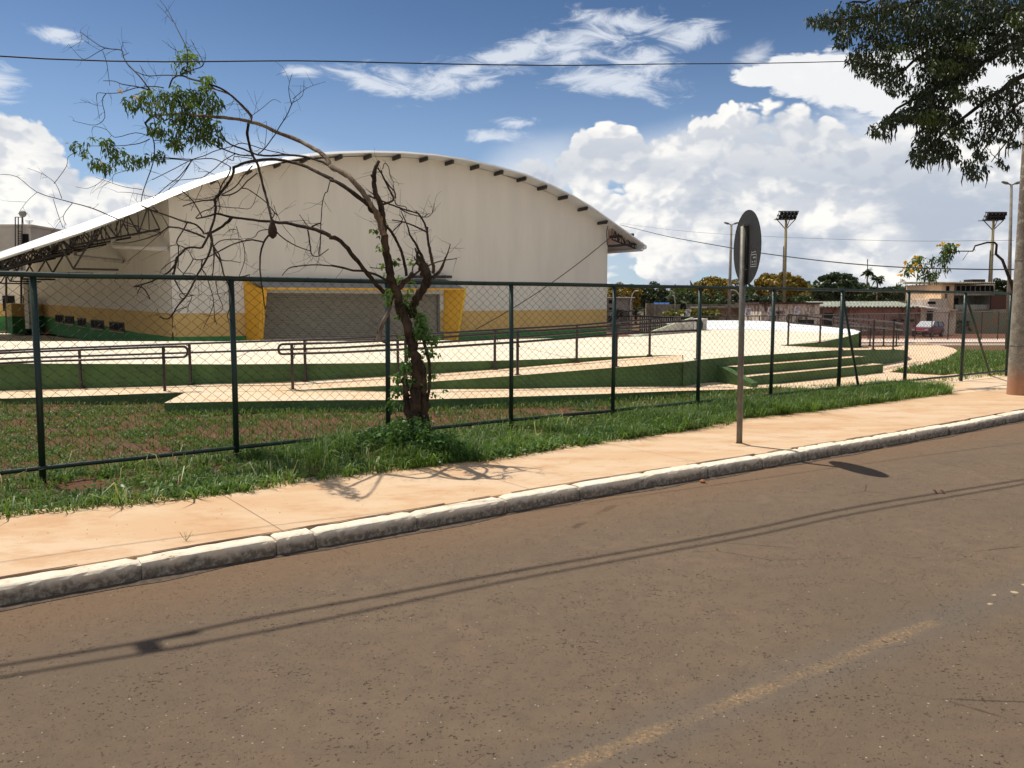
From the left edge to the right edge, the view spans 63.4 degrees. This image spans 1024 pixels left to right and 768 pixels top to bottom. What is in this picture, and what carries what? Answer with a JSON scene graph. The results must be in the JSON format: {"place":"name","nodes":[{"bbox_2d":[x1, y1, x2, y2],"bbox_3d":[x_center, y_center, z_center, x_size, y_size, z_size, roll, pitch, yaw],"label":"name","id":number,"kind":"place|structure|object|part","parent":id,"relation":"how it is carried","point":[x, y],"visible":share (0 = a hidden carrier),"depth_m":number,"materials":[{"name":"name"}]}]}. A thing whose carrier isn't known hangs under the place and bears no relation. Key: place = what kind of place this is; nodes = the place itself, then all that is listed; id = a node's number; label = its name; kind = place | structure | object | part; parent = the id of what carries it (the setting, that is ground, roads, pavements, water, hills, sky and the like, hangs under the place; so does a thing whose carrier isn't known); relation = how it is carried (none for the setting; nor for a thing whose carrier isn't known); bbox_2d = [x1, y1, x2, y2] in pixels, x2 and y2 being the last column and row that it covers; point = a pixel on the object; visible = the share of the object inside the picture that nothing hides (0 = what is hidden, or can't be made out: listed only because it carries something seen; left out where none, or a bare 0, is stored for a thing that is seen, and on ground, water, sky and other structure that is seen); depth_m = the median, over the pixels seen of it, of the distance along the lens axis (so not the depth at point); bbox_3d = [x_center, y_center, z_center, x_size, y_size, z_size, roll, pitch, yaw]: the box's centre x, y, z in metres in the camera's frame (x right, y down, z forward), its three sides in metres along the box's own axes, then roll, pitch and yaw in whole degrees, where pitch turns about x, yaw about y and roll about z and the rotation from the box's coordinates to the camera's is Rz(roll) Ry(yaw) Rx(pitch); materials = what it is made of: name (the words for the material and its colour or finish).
{"place":"outdoors","nodes":[
{"label":"outdoors","id":0,"kind":"place"},
{"bbox_2d":[147,385,783,417],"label":"wall","id":1,"kind":"structure","parent":0,"point":[465,406],"depth_m":15.65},
{"bbox_2d":[0,308,1005,512],"bbox_3d":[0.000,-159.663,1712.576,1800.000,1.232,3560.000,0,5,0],"label":"ground","id":2,"kind":"structure","parent":0,"point":[79,482],"depth_m":13.31,"materials":[{"name":"green plant"}]},
{"bbox_2d":[0,277,25,330],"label":"block","id":3,"kind":"structure","parent":2,"relation":"on","point":[13,296],"depth_m":94.43,"materials":[{"name":"paint"}]},
{"bbox_2d":[0,217,61,270],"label":"tower block","id":4,"kind":"structure","parent":2,"relation":"on","point":[13,235],"depth_m":108.66,"materials":[{"name":"beige paint"}]},
{"bbox_2d":[19,210,26,223],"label":"tank ball","id":5,"kind":"object","parent":4,"relation":"on","point":[22,213],"visible":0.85,"depth_m":109.12,"materials":[{"name":"grey metal"}]},
{"bbox_2d":[23,234,28,243],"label":"window","id":6,"kind":"structure","parent":4,"relation":"in","point":[25,236],"depth_m":108.58,"materials":[{"name":"black glass"}]},
{"bbox_2d":[0,333,92,340],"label":"hall forecourt","id":7,"kind":"structure","parent":2,"relation":"on","point":[7,336],"depth_m":68.90,"materials":[{"name":"concrete"}]},
{"bbox_2d":[5,277,6,333],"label":"thin post","id":8,"kind":"object","parent":7,"relation":"on","point":[5,305],"visible":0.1,"depth_m":89.49,"materials":[{"name":"metal"}]},
{"bbox_2d":[20,278,21,302],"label":"thin post","id":9,"kind":"object","parent":7,"relation":"on","point":[20,291],"depth_m":89.38,"materials":[{"name":"metal"}]},
{"bbox_2d":[0,150,646,340],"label":"sports hall","id":10,"kind":"structure","parent":7,"relation":"on","point":[499,223],"depth_m":51.10,"materials":[{"name":"paint"}]},
{"bbox_2d":[55,315,63,323],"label":"window","id":11,"kind":"structure","parent":10,"relation":"in","point":[58,318],"depth_m":74.41,"materials":[{"name":"grey glass"}]},
{"bbox_2d":[65,316,73,324],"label":"window","id":12,"kind":"structure","parent":10,"relation":"in","point":[71,318],"depth_m":70.33,"materials":[{"name":"grey glass"}]},
{"bbox_2d":[77,318,86,327],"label":"window","id":13,"kind":"structure","parent":10,"relation":"in","point":[80,322],"depth_m":65.98,"materials":[{"name":"grey glass"}]},
{"bbox_2d":[90,320,103,329],"bbox_3d":[-30.607,-4.365,61.063,2.864,0.716,3.782,0,5,0],"label":"window","id":14,"kind":"structure","parent":10,"relation":"in","point":[94,323],"depth_m":60.98,"materials":[{"name":"grey glass"}]},
{"bbox_2d":[109,322,124,332],"bbox_3d":[-26.709,-3.840,55.892,2.759,0.685,3.641,0,5,0],"label":"window","id":15,"kind":"structure","parent":10,"relation":"in","point":[114,327],"depth_m":55.73,"materials":[{"name":"grey glass"}]},
{"bbox_2d":[475,239,607,329],"bbox_3d":[2.321,-6.837,54.877,12.408,6.263,0.051,-5,7,-42],"label":"drop cable","id":16,"kind":"object","parent":10,"relation":"hanging from","point":[544,287],"visible":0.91,"depth_m":54.64,"materials":[{"name":"black plastic"}]},
{"bbox_2d":[621,223,1007,240],"bbox_3d":[9.726,-7.598,40.250,2.020,4.132,38.194,-1,5,-9],"label":"overhead cable","id":17,"kind":"object","parent":10,"relation":"attached to","point":[845,239],"visible":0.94,"depth_m":29.98,"materials":[{"name":"black plastic"}]},
{"bbox_2d":[0,0,468,455],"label":"leaning tree","id":18,"kind":"object","parent":2,"relation":"on","point":[416,423],"visible":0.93,"depth_m":10.61,"materials":[{"name":"brown plant"}]},
{"bbox_2d":[0,320,903,414],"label":"skate plaza","id":19,"kind":"structure","parent":2,"relation":"on","point":[361,362],"depth_m":18.55,"materials":[{"name":"concrete"}]},
{"bbox_2d":[0,345,188,390],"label":"handrail","id":20,"kind":"object","parent":19,"relation":"on","point":[105,359],"visible":0.82,"depth_m":16.82,"materials":[{"name":"metal"}]},
{"bbox_2d":[0,318,660,388],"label":"handrail","id":21,"kind":"object","parent":19,"relation":"on","point":[304,349],"visible":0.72,"depth_m":18.09,"materials":[{"name":"metal"}]},
{"bbox_2d":[277,319,702,389],"bbox_3d":[-0.069,-0.655,18.026,9.714,1.459,0.844,-1,6,-15],"label":"handrail","id":22,"kind":"object","parent":19,"relation":"on","point":[517,342],"visible":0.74,"depth_m":17.68,"materials":[{"name":"metal"}]},
{"bbox_2d":[630,317,692,336],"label":"skate ramp","id":23,"kind":"structure","parent":19,"relation":"on","point":[687,325],"depth_m":37.42,"materials":[{"name":"concrete"}]},
{"bbox_2d":[666,323,684,332],"bbox_3d":[7.675,-2.621,38.906,0.683,0.500,1.060,0,5,0],"label":"concrete box","id":24,"kind":"object","parent":19,"relation":"on","point":[682,325],"visible":0.32,"depth_m":38.42,"materials":[{"name":"white concrete"}]},
{"bbox_2d":[693,318,707,329],"bbox_3d":[9.688,-3.072,42.881,0.628,0.648,1.060,0,5,0],"label":"concrete box","id":25,"kind":"object","parent":19,"relation":"on","point":[704,322],"visible":0.43,"depth_m":42.41,"materials":[{"name":"white concrete"}]},
{"bbox_2d":[786,314,865,346],"bbox_3d":[11.237,-1.836,28.995,0.334,1.282,7.036,5,7,42],"label":"handrail","id":26,"kind":"object","parent":19,"relation":"on","point":[789,317],"visible":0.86,"depth_m":27.89,"materials":[{"name":"metal"}]},
{"bbox_2d":[832,316,902,349],"bbox_3d":[11.999,-1.647,27.558,0.216,1.322,10.251,4,7,36],"label":"handrail","id":27,"kind":"object","parent":19,"relation":"on","point":[873,326],"visible":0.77,"depth_m":27.80,"materials":[{"name":"metal"}]},
{"bbox_2d":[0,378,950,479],"bbox_3d":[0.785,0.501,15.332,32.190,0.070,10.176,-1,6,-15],"label":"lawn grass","id":28,"kind":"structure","parent":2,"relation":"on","point":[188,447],"depth_m":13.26,"materials":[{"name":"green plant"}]},
{"bbox_2d":[5,387,945,513],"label":"weeds","id":29,"kind":"object","parent":2,"relation":"on","point":[303,473],"visible":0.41,"depth_m":9.73,"materials":[{"name":"green plant"}]},
{"bbox_2d":[0,376,957,518],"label":"verge grass","id":30,"kind":"structure","parent":2,"relation":"on","point":[317,451],"depth_m":10.52,"materials":[{"name":"green plant"}]},
{"bbox_2d":[0,271,1011,483],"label":"chain link fence","id":31,"kind":"object","parent":2,"relation":"on","point":[42,467],"visible":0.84,"depth_m":12.20,"materials":[{"name":"green metal"}]},
{"bbox_2d":[0,410,1023,605],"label":"kerb","id":32,"kind":"structure","parent":2,"relation":"on","point":[40,585],"depth_m":7.72,"materials":[{"name":"white concrete"}]},
{"bbox_2d":[607,297,633,331],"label":"white building","id":33,"kind":"structure","parent":2,"relation":"on","point":[626,303],"depth_m":99.55,"materials":[{"name":"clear paint"}]},
{"bbox_2d":[607,282,642,309],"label":"tree","id":34,"kind":"object","parent":2,"relation":"on","point":[625,292],"visible":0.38,"depth_m":115.81,"materials":[{"name":"yellow plant"}]},
{"bbox_2d":[607,307,644,324],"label":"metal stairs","id":35,"kind":"structure","parent":2,"relation":"on","point":[620,312],"depth_m":71.72,"materials":[{"name":"metal"}]},
{"bbox_2d":[645,303,653,317],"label":"gate pier","id":36,"kind":"structure","parent":2,"relation":"on","point":[650,310],"depth_m":91.64,"materials":[{"name":"grey concrete"}]},
{"bbox_2d":[636,281,669,307],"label":"tree","id":37,"kind":"object","parent":2,"relation":"on","point":[648,299],"visible":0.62,"depth_m":117.86,"materials":[{"name":"green plant"}]},
{"bbox_2d":[641,318,678,331],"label":"pale wall","id":38,"kind":"structure","parent":2,"relation":"on","point":[656,324],"depth_m":60.84,"materials":[{"name":"grey concrete"}]},
{"bbox_2d":[639,315,694,331],"bbox_3d":[10.842,-3.684,57.911,3.872,2.210,0.100,0,5,0],"label":"picket railing","id":39,"kind":"object","parent":2,"relation":"on","point":[683,317],"visible":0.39,"depth_m":57.81,"materials":[{"name":"metal"}]},
{"bbox_2d":[667,290,697,303],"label":"tree","id":40,"kind":"object","parent":2,"relation":"on","point":[680,296],"visible":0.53,"depth_m":128.20,"materials":[{"name":"green plant"}]},
{"bbox_2d":[662,308,719,319],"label":"hedge","id":41,"kind":"object","parent":2,"relation":"on","point":[710,312],"visible":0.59,"depth_m":78.94,"materials":[{"name":"green plant"}]},
{"bbox_2d":[691,292,727,303],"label":"tree","id":42,"kind":"object","parent":2,"relation":"on","point":[708,297],"visible":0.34,"depth_m":125.79,"materials":[{"name":"green plant"}]},
{"bbox_2d":[693,276,732,299],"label":"tree","id":43,"kind":"object","parent":2,"relation":"on","point":[713,281],"visible":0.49,"depth_m":147.16,"materials":[{"name":"yellow plant"}]},
{"bbox_2d":[690,307,738,319],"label":"hut","id":44,"kind":"object","parent":2,"relation":"on","point":[722,312],"visible":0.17,"depth_m":87.68,"materials":[{"name":"brown concrete"}]},
{"bbox_2d":[724,222,737,319],"bbox_3d":[16.206,-7.549,61.562,1.126,8.868,0.300,0,5,0],"label":"street lamp","id":45,"kind":"object","parent":2,"relation":"on","point":[729,283],"visible":0.84,"depth_m":61.41,"materials":[{"name":"metal"}]},
{"bbox_2d":[731,278,738,294],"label":"tree","id":46,"kind":"object","parent":2,"relation":"on","point":[735,282],"visible":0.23,"depth_m":156.02,"materials":[{"name":"yellow plant"}]},
{"bbox_2d":[731,293,760,303],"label":"tree","id":47,"kind":"object","parent":2,"relation":"on","point":[754,297],"visible":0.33,"depth_m":125.71,"materials":[{"name":"green plant"}]},
{"bbox_2d":[746,308,750,320],"bbox_3d":[17.609,-4.408,61.877,0.362,2.553,0.166,0,5,0],"label":"parking sign","id":48,"kind":"object","parent":2,"relation":"on","point":[748,313],"visible":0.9,"depth_m":61.75,"materials":[{"name":"metal"}]},
{"bbox_2d":[758,292,793,301],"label":"tree","id":49,"kind":"object","parent":2,"relation":"on","point":[769,298],"visible":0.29,"depth_m":127.41,"materials":[{"name":"green plant"}]},
{"bbox_2d":[735,302,822,323],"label":"stained block","id":50,"kind":"structure","parent":2,"relation":"on","point":[783,309],"depth_m":79.71,"materials":[{"name":"brown concrete"}]},
{"bbox_2d":[653,301,905,315],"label":"perimeter wall","id":51,"kind":"structure","parent":2,"relation":"on","point":[666,307],"depth_m":95.58,"materials":[{"name":"grey concrete"}]},
{"bbox_2d":[753,272,808,296],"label":"tree","id":52,"kind":"object","parent":2,"relation":"on","point":[765,279],"visible":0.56,"depth_m":146.23,"materials":[{"name":"yellow plant"}]},
{"bbox_2d":[774,211,798,301],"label":"floodlight mast","id":53,"kind":"object","parent":2,"relation":"on","point":[789,215],"visible":0.89,"depth_m":123.32,"materials":[{"name":"metal"}]},
{"bbox_2d":[795,306,799,322],"bbox_3d":[21.265,-4.459,61.872,0.364,2.656,0.166,0,5,0],"label":"parking sign","id":54,"kind":"object","parent":2,"relation":"on","point":[797,309],"visible":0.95,"depth_m":61.73,"materials":[{"name":"metal"}]},
{"bbox_2d":[790,295,815,301],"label":"tree","id":55,"kind":"object","parent":2,"relation":"on","point":[803,298],"visible":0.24,"depth_m":127.94,"materials":[{"name":"green plant"}]},
{"bbox_2d":[800,286,812,296],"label":"tree","id":56,"kind":"object","parent":2,"relation":"on","point":[809,293],"visible":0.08,"depth_m":163.01,"materials":[{"name":"green plant"}]},
{"bbox_2d":[617,277,1005,314],"bbox_3d":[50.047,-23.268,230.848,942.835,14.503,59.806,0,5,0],"label":"distant wood","id":57,"kind":"object","parent":2,"relation":"on","point":[815,282],"depth_m":214.67,"materials":[{"name":"green plant"}]},
{"bbox_2d":[719,379,952,428],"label":"verge grass","id":58,"kind":"structure","parent":2,"relation":"on","point":[734,418],"depth_m":16.54,"materials":[{"name":"green plant"}]},
{"bbox_2d":[811,271,861,300],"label":"tree","id":59,"kind":"object","parent":2,"relation":"on","point":[845,281],"visible":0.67,"depth_m":117.41,"materials":[{"name":"green plant"}]},
{"bbox_2d":[848,282,884,300],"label":"tree","id":60,"kind":"object","parent":2,"relation":"on","point":[869,295],"visible":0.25,"depth_m":123.38,"materials":[{"name":"green plant"}]},
{"bbox_2d":[859,267,873,293],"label":"papaya tree","id":61,"kind":"object","parent":2,"relation":"on","point":[867,272],"visible":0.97,"depth_m":123.81,"materials":[{"name":"green plant"}]},
{"bbox_2d":[869,275,884,300],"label":"papaya tree","id":62,"kind":"object","parent":2,"relation":"on","point":[879,280],"visible":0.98,"depth_m":120.95,"materials":[{"name":"green plant"}]},
{"bbox_2d":[806,301,949,334],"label":"pink building","id":63,"kind":"structure","parent":2,"relation":"on","point":[874,309],"depth_m":83.70,"materials":[{"name":"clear paint"}]},
{"bbox_2d":[865,286,905,300],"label":"tree","id":64,"kind":"object","parent":2,"relation":"on","point":[898,294],"visible":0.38,"depth_m":121.92,"materials":[{"name":"green plant"}]},
{"bbox_2d":[778,343,1006,393],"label":"footpath","id":65,"kind":"structure","parent":2,"relation":"on","point":[984,383],"depth_m":22.23,"materials":[{"name":"concrete"}]},
{"bbox_2d":[866,324,900,345],"bbox_3d":[16.439,-2.147,36.506,2.381,1.010,0.187,-3,6,-30],"label":"handrail","id":66,"kind":"object","parent":65,"relation":"on","point":[897,326],"visible":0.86,"depth_m":36.42,"materials":[{"name":"metal"}]},
{"bbox_2d":[912,321,943,336],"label":"parked car","id":67,"kind":"object","parent":2,"relation":"on","point":[927,327],"visible":0.63,"depth_m":77.59,"materials":[{"name":"red"}]},
{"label":"side window","id":68,"kind":"part","parent":67,"relation":"part of","materials":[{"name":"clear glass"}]},
{"bbox_2d":[910,299,946,306],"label":"white shed","id":69,"kind":"structure","parent":2,"relation":"on","point":[928,301],"depth_m":98.50,"materials":[{"name":"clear paint"}]},
{"bbox_2d":[902,279,994,308],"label":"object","id":70,"kind":"object","parent":2,"relation":"on","point":[979,285],"visible":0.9,"depth_m":100.01,"materials":[{"name":"beige concrete"}]},
{"bbox_2d":[955,285,960,290],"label":"window","id":71,"kind":"structure","parent":70,"relation":"in","point":[957,287],"depth_m":99.56,"materials":[{"name":"black glass"}]},
{"bbox_2d":[970,285,974,290],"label":"window","id":72,"kind":"structure","parent":70,"relation":"in","point":[972,287],"depth_m":99.54,"materials":[{"name":"black glass"}]},
{"bbox_2d":[975,285,979,291],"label":"window","id":73,"kind":"structure","parent":70,"relation":"in","point":[977,287],"depth_m":99.54,"materials":[{"name":"black glass"}]},
{"bbox_2d":[980,285,984,291],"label":"window","id":74,"kind":"structure","parent":70,"relation":"in","point":[982,287],"depth_m":99.54,"materials":[{"name":"black glass"}]},
{"bbox_2d":[985,285,989,291],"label":"window","id":75,"kind":"structure","parent":70,"relation":"in","point":[987,287],"depth_m":99.55,"materials":[{"name":"black glass"}]},
{"bbox_2d":[893,349,1005,374],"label":"lawn","id":76,"kind":"structure","parent":2,"relation":"on","point":[998,356],"depth_m":27.21,"materials":[{"name":"green plant"}]},
{"bbox_2d":[949,309,957,333],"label":"gate pier","id":77,"kind":"structure","parent":2,"relation":"on","point":[951,325],"depth_m":91.27,"materials":[{"name":"grey concrete"}]},
{"bbox_2d":[955,319,971,332],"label":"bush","id":78,"kind":"object","parent":2,"relation":"on","point":[967,323],"visible":0.27,"depth_m":91.70,"materials":[{"name":"green plant"}]},
{"bbox_2d":[955,313,1005,333],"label":"graffiti wall","id":79,"kind":"structure","parent":2,"relation":"on","point":[988,324],"depth_m":91.78,"materials":[{"name":"grey concrete"}]},
{"bbox_2d":[956,309,1005,312],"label":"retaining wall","id":80,"kind":"structure","parent":2,"relation":"on","point":[959,310],"depth_m":98.61,"materials":[{"name":"grey concrete"}]},
{"bbox_2d":[990,296,1006,308],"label":"brown gate","id":81,"kind":"structure","parent":80,"relation":"on","point":[999,299],"depth_m":99.17,"materials":[{"name":"brown metal"}]},
{"bbox_2d":[978,212,1006,281],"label":"floodlight mast","id":82,"kind":"object","parent":2,"relation":"on","point":[993,217],"visible":0.77,"depth_m":110.44,"materials":[{"name":"metal"}]},
{"bbox_2d":[993,277,1012,295],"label":"tree","id":83,"kind":"object","parent":2,"relation":"on","point":[1000,284],"visible":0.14,"depth_m":119.63,"materials":[{"name":"green plant"}]},
{"bbox_2d":[1001,181,1019,347],"bbox_3d":[27.248,-6.496,45.591,1.126,9.181,0.270,0,5,0],"label":"street lamp","id":84,"kind":"object","parent":2,"relation":"on","point":[1009,266],"visible":0.81,"depth_m":45.44,"materials":[{"name":"metal"}]},
{"bbox_2d":[0,422,1023,767],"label":"road","id":85,"kind":"structure","parent":0,"point":[884,530],"depth_m":5.20,"materials":[{"name":"asphalt"}]},
{"bbox_2d":[0,420,1023,611],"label":"gutter strip","id":86,"kind":"object","parent":85,"relation":"on","point":[156,579],"visible":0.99,"depth_m":7.67,"materials":[{"name":"grey concrete"}]},
{"bbox_2d":[3,434,1021,767],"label":"road grit","id":87,"kind":"object","parent":85,"relation":"on","point":[543,704],"visible":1,"depth_m":4.47,"materials":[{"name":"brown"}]},
{"bbox_2d":[0,368,1023,578],"bbox_3d":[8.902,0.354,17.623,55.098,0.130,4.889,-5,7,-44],"label":"pavement","id":88,"kind":"structure","parent":0,"point":[29,542],"depth_m":8.92,"materials":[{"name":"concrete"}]},
{"bbox_2d":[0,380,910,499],"bbox_3d":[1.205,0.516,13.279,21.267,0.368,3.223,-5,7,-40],"label":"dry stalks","id":89,"kind":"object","parent":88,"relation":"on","point":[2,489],"visible":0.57,"depth_m":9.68,"materials":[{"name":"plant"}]},
{"bbox_2d":[728,210,761,445],"bbox_3d":[3.206,-0.744,11.529,0.320,3.307,1.021,0,5,0],"label":"traffic sign","id":90,"kind":"object","parent":88,"relation":"on","point":[747,246],"visible":0.92,"depth_m":11.45,"materials":[{"name":"metal"}]},
{"bbox_2d":[803,0,1023,186],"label":"street tree","id":91,"kind":"object","parent":88,"relation":"on","point":[956,67],"visible":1,"depth_m":12.44,"materials":[{"name":"green plant"}]},
{"bbox_2d":[897,242,1012,294],"bbox_3d":[10.927,-1.695,20.284,3.358,3.553,0.744,0,5,0],"label":"flowering sapling","id":92,"kind":"object","parent":88,"relation":"on","point":[946,250],"visible":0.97,"depth_m":20.15,"materials":[{"name":"green plant"}]},
{"bbox_2d":[1006,122,1023,395],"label":"utility pole","id":93,"kind":"object","parent":88,"relation":"on","point":[1015,380],"visible":0.92,"depth_m":17.97,"materials":[{"name":"grey concrete"}]},
{"bbox_2d":[0,55,1008,65],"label":"overhead cable","id":94,"kind":"object","parent":93,"relation":"attached to","point":[392,62],"visible":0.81,"depth_m":9.85,"materials":[{"name":"black plastic"}]},
{"bbox_2d":[622,225,1013,269],"bbox_3d":[7.914,-6.915,38.452,2.885,4.968,41.644,0,5,-5],"label":"overhead cable","id":95,"kind":"object","parent":93,"relation":"attached to","point":[846,263],"visible":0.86,"depth_m":20.97,"materials":[{"name":"black plastic"}]},
{"bbox_2d":[0,0,1023,289],"label":"sky","id":96,"kind":"structure","parent":0,"point":[693,148],"materials":[{"name":"blue"}]},
{"bbox_2d":[861,339,1004,342],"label":"pavement","id":97,"kind":"structure","parent":0,"point":[926,340],"depth_m":60.20,"materials":[{"name":"beige concrete"}]},
{"bbox_2d":[662,310,1005,339],"bbox_3d":[25.798,-4.477,63.867,29.882,2.491,1.105,-1,5,-6],"label":"fence","id":98,"kind":"object","parent":97,"relation":"on","point":[868,315],"visible":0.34,"depth_m":64.73,"materials":[{"name":"metal"}]},
{"bbox_2d":[861,343,1004,345],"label":"path","id":99,"kind":"structure","parent":0,"point":[951,344],"depth_m":54.77,"materials":[{"name":"beige concrete"}]}
]}

